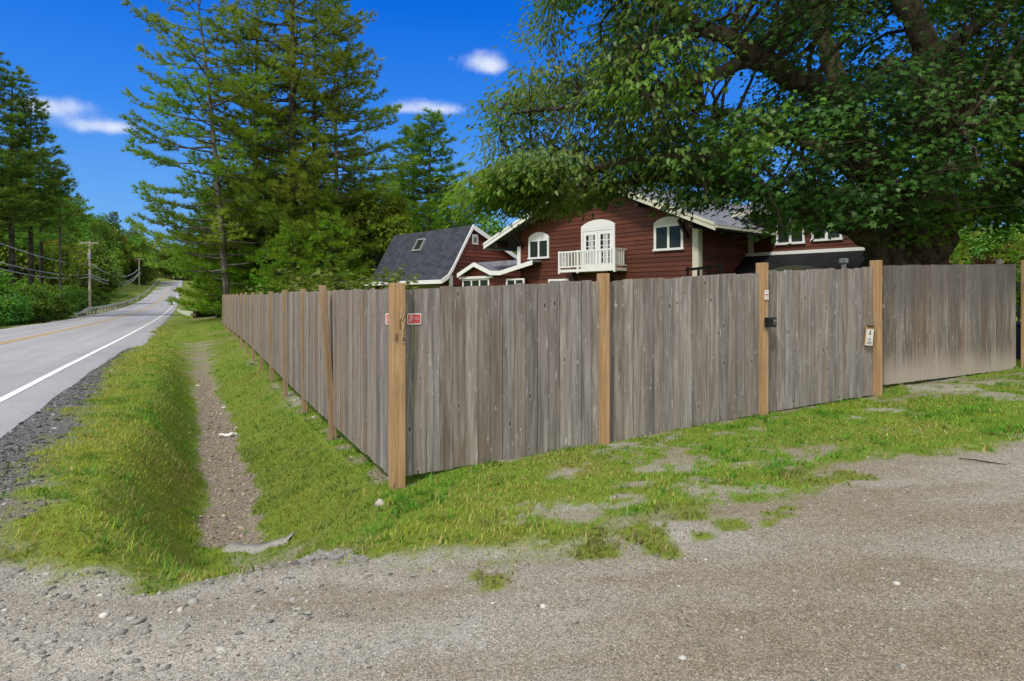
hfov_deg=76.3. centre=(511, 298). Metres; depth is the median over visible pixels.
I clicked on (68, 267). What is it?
leafy tree
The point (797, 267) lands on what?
patio umbrella
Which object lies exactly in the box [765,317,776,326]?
keypad
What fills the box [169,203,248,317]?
young pine
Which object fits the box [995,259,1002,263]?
old post
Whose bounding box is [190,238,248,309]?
young pine
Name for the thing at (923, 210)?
maple tree
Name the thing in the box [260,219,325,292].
young pine
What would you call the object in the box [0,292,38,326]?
bush
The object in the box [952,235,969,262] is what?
leafy tree
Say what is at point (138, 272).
utility pole
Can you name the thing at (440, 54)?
sky
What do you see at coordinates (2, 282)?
bush
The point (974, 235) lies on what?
leafy tree
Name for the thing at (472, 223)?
young pine
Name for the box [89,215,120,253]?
leafy tree
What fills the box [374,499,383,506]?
stone
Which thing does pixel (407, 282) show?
leafy shrub
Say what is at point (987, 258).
red shrub
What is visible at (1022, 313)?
gate post
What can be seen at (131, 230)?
leafy tree
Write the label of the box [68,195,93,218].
young pine
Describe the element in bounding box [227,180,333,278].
young pine
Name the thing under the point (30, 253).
cable
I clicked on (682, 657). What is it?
stone
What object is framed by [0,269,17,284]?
bush
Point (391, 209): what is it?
leafy tree
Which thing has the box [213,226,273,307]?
young pine
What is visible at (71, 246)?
leafy tree
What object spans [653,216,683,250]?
window
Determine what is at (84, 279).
leafy tree
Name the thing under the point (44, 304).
bush
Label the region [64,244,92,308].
dying pine
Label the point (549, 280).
window
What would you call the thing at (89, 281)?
utility pole
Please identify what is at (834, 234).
window
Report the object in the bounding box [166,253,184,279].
leafy tree
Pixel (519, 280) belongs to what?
window
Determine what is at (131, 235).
young pine
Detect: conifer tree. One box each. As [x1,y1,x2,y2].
[42,225,54,243]
[72,213,89,232]
[87,222,99,244]
[94,224,119,271]
[106,211,130,274]
[133,241,155,284]
[379,123,452,230]
[383,107,473,231]
[423,174,472,227]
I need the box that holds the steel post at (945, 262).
[940,258,948,264]
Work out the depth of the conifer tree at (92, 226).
212.02 m
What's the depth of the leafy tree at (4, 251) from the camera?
81.31 m
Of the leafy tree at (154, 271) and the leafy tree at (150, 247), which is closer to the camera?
the leafy tree at (154, 271)
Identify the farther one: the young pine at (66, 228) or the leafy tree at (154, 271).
the leafy tree at (154, 271)
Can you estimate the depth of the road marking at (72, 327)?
36.36 m
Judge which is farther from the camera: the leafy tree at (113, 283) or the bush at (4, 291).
the leafy tree at (113, 283)
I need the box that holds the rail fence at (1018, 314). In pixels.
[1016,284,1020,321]
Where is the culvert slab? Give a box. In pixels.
[222,531,295,553]
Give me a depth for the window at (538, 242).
31.81 m
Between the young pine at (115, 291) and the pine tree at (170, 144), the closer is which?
the pine tree at (170, 144)
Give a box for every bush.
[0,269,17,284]
[0,270,18,295]
[0,283,32,323]
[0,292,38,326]
[6,282,58,324]
[16,277,44,286]
[18,284,55,315]
[24,293,63,321]
[36,282,78,319]
[52,287,80,315]
[56,284,91,315]
[83,300,97,309]
[91,287,109,299]
[91,294,104,305]
[95,292,109,303]
[953,262,1020,321]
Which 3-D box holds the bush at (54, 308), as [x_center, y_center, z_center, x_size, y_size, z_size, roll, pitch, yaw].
[-43.706,0.976,60.039,3.791,3.192,3.582,0,0,21]
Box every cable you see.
[0,243,77,263]
[0,262,90,274]
[0,268,87,278]
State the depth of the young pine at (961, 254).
103.92 m
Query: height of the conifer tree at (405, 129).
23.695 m
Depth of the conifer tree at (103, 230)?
193.44 m
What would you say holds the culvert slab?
on the ground at (866, 660)
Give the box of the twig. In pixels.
[959,458,1005,464]
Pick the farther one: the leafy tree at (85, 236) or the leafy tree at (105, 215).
the leafy tree at (105, 215)
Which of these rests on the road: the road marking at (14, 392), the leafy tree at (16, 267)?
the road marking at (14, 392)
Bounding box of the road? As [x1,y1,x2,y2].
[0,280,182,437]
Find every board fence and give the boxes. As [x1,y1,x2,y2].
[222,285,387,473]
[388,260,881,489]
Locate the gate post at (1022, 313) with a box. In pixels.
[1021,260,1023,366]
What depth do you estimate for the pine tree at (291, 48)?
46.69 m
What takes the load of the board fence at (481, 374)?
on the ground at (866, 660)
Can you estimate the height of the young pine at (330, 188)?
11.929 m
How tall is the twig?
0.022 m
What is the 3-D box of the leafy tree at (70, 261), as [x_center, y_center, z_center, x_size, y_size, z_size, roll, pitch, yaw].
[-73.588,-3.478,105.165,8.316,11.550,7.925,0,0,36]
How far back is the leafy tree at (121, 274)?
173.56 m
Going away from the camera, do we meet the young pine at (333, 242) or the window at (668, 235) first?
the window at (668, 235)
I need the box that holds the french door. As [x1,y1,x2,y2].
[581,219,614,268]
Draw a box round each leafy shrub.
[245,282,292,294]
[275,278,312,291]
[278,261,391,291]
[282,270,356,291]
[306,264,417,291]
[315,268,422,290]
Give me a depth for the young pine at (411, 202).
61.49 m
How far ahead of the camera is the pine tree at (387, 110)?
49.90 m
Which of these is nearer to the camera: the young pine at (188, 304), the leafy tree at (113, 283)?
the young pine at (188, 304)
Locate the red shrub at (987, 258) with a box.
[969,255,1002,264]
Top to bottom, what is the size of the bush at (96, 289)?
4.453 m
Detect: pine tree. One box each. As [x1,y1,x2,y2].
[0,51,47,237]
[0,59,71,288]
[0,94,85,286]
[0,132,52,285]
[3,148,82,284]
[117,0,306,295]
[174,0,319,290]
[183,0,390,269]
[226,0,392,240]
[231,36,311,289]
[267,0,420,283]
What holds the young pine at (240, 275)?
on the ground at (866, 660)
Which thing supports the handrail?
on the ground at (866, 660)
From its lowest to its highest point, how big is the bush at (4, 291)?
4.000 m
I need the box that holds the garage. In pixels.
[365,224,520,290]
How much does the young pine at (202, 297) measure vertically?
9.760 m
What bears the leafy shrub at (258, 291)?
on the ground at (866, 660)
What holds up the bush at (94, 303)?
on the ground at (866, 660)
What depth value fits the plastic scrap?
11.52 m
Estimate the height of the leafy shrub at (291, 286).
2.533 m
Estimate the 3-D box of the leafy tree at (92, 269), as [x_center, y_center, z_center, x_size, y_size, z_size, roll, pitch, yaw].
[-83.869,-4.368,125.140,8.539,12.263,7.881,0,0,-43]
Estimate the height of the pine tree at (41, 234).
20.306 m
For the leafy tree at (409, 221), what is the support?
on the ground at (866, 660)
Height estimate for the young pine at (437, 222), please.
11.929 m
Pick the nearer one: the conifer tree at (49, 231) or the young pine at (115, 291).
the conifer tree at (49, 231)
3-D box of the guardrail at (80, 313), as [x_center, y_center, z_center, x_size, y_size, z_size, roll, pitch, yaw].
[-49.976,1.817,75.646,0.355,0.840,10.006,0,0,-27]
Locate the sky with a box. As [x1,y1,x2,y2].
[0,0,1023,247]
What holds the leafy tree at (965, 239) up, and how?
on the ground at (866, 660)
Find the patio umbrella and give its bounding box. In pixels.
[772,265,820,270]
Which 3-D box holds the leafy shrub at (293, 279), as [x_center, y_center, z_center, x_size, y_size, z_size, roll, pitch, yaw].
[-5.891,0.485,20.930,2.959,2.768,2.848,0,0,-22]
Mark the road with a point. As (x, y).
(25, 361)
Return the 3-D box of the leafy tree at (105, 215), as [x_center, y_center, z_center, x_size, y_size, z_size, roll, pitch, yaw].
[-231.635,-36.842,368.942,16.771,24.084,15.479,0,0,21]
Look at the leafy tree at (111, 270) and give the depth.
134.26 m
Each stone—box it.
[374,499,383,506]
[678,655,686,660]
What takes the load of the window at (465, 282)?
in the red house
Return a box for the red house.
[457,181,864,286]
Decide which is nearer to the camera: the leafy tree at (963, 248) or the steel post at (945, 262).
the steel post at (945, 262)
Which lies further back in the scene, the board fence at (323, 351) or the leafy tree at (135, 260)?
the leafy tree at (135, 260)
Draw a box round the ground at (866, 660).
[0,272,1023,680]
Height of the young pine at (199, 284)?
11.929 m
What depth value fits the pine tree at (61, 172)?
67.87 m
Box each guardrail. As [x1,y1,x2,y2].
[73,310,88,317]
[83,279,160,314]
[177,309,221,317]
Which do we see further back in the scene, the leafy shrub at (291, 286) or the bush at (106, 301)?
the bush at (106, 301)
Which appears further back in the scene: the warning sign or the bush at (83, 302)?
the bush at (83, 302)
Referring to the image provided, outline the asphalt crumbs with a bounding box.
[297,549,368,563]
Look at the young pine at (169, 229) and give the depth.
58.46 m
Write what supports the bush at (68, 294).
on the ground at (866, 660)
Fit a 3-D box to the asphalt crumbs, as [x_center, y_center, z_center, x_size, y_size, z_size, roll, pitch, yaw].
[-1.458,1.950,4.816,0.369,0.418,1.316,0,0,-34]
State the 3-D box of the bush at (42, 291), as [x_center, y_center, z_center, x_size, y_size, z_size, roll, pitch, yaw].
[-46.321,0.593,61.904,4.615,4.113,4.884,0,0,12]
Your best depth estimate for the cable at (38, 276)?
68.66 m
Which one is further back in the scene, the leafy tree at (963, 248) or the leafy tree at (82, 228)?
the leafy tree at (82, 228)
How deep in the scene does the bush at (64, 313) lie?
65.34 m
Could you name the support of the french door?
in the red house
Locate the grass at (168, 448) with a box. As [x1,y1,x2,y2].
[0,320,1023,595]
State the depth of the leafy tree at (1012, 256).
97.07 m
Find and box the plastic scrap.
[218,432,236,436]
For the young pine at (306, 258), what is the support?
on the ground at (866, 660)
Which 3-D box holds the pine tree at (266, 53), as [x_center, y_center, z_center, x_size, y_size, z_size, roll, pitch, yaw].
[-21.853,-11.020,60.563,9.052,26.204,9.150,0,0,-40]
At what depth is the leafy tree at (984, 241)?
103.04 m
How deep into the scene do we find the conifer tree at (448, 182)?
89.27 m
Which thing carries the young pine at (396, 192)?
on the ground at (866, 660)
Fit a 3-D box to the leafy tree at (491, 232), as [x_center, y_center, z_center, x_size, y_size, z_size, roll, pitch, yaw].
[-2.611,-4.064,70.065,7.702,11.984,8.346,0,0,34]
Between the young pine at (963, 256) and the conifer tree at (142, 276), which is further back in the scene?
the conifer tree at (142, 276)
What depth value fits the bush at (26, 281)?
70.10 m
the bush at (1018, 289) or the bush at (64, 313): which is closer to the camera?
the bush at (1018, 289)
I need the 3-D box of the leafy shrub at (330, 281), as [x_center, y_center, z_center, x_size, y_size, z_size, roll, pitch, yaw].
[-3.715,0.530,15.575,2.934,2.744,2.824,0,0,-7]
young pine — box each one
[52,218,79,239]
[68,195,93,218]
[69,196,96,222]
[70,230,85,243]
[93,242,129,298]
[122,232,137,279]
[163,179,228,316]
[165,176,272,312]
[169,185,277,286]
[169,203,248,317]
[180,263,251,305]
[182,260,215,312]
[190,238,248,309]
[194,179,286,315]
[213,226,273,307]
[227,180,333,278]
[244,237,298,294]
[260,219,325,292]
[262,167,365,287]
[263,181,374,283]
[272,227,330,289]
[295,209,368,291]
[338,170,390,282]
[350,170,418,287]
[385,185,428,231]
[410,198,445,232]
[453,205,484,226]
[951,245,969,263]
[952,243,970,263]
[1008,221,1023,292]
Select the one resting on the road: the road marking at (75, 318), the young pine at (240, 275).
the road marking at (75, 318)
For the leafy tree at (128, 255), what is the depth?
244.06 m
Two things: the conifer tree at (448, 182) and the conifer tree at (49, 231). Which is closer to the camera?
the conifer tree at (448, 182)
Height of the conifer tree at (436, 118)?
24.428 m
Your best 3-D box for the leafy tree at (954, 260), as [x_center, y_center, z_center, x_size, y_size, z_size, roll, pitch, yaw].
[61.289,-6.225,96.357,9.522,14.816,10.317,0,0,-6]
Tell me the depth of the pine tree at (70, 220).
69.95 m
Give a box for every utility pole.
[80,241,98,306]
[135,258,142,285]
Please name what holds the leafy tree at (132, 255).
on the ground at (866, 660)
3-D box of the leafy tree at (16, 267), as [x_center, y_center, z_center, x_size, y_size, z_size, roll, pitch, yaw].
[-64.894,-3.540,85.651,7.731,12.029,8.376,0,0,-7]
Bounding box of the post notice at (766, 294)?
[765,290,768,299]
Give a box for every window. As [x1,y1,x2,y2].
[462,278,489,286]
[506,278,524,284]
[528,232,549,259]
[548,279,568,281]
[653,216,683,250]
[775,217,805,244]
[810,227,842,241]
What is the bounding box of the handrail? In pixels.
[686,265,720,275]
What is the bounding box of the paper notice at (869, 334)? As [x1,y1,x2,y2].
[864,325,874,345]
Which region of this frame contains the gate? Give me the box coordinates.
[882,264,1015,384]
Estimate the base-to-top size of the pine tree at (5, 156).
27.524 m
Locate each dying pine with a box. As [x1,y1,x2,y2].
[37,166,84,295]
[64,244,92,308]
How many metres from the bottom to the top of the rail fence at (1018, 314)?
1.475 m
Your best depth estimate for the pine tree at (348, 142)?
52.85 m
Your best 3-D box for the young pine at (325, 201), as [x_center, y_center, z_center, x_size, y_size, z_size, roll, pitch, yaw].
[-13.645,-3.298,46.857,7.588,10.328,6.261,0,0,2]
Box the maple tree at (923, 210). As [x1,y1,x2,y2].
[429,0,1023,354]
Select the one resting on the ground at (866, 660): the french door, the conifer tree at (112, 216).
the conifer tree at (112, 216)
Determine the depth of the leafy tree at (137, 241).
261.80 m
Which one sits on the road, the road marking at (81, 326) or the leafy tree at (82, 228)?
the road marking at (81, 326)
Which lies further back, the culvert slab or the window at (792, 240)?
the window at (792, 240)
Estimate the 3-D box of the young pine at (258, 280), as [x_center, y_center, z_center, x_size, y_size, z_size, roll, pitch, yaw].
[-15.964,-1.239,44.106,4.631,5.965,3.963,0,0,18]
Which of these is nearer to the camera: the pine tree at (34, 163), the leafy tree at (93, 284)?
the pine tree at (34, 163)
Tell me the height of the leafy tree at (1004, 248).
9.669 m
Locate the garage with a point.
(438, 258)
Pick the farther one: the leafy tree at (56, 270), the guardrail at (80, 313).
the leafy tree at (56, 270)
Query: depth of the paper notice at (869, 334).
9.32 m
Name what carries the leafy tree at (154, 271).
on the ground at (866, 660)
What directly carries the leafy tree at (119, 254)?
on the ground at (866, 660)
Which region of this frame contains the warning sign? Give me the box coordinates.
[407,313,420,323]
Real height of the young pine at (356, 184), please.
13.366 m
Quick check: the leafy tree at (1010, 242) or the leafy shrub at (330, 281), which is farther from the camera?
the leafy tree at (1010, 242)
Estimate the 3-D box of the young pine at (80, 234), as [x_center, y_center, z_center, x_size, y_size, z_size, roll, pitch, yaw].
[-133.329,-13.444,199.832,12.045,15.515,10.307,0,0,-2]
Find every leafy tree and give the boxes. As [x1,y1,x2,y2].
[0,220,47,284]
[0,240,50,280]
[18,248,63,284]
[23,243,85,293]
[45,243,85,289]
[46,237,87,286]
[69,215,95,238]
[70,239,92,288]
[75,242,99,288]
[76,245,101,290]
[78,233,121,292]
[80,229,93,241]
[85,246,126,295]
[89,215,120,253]
[99,212,109,222]
[103,253,126,280]
[105,246,125,273]
[116,236,132,269]
[121,238,137,277]
[123,225,138,236]
[124,249,151,279]
[128,233,160,270]
[132,255,156,283]
[136,237,163,277]
[157,248,176,278]
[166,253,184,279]
[329,186,415,289]
[405,217,422,232]
[470,206,506,236]
[949,248,959,264]
[949,250,963,264]
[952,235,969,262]
[956,229,979,262]
[958,227,989,256]
[968,214,1023,277]
[981,242,1023,266]
[993,225,1023,277]
[1016,234,1023,267]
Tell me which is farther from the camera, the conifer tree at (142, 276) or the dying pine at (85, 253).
the conifer tree at (142, 276)
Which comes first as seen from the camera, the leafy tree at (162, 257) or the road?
the road
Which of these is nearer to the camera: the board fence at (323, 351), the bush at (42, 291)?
the board fence at (323, 351)
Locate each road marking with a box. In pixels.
[0,281,180,401]
[0,282,170,342]
[2,281,171,343]
[2,287,157,329]
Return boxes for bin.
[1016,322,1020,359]
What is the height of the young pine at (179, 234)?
12.758 m
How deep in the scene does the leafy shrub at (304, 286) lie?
16.97 m
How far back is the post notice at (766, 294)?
8.42 m
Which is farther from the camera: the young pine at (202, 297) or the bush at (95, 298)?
the bush at (95, 298)
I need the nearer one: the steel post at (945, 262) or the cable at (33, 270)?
the steel post at (945, 262)
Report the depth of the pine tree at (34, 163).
65.74 m
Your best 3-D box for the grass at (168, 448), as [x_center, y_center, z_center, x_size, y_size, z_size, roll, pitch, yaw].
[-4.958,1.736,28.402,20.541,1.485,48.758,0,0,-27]
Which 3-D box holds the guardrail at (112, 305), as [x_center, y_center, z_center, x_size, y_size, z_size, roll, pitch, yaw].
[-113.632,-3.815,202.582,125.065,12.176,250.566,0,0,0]
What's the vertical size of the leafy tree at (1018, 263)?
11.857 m
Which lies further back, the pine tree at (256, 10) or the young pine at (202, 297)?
the young pine at (202, 297)
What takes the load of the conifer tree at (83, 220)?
on the ground at (866, 660)
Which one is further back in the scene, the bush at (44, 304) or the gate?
the bush at (44, 304)
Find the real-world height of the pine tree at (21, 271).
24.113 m
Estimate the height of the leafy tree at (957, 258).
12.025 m
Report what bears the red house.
on the ground at (866, 660)

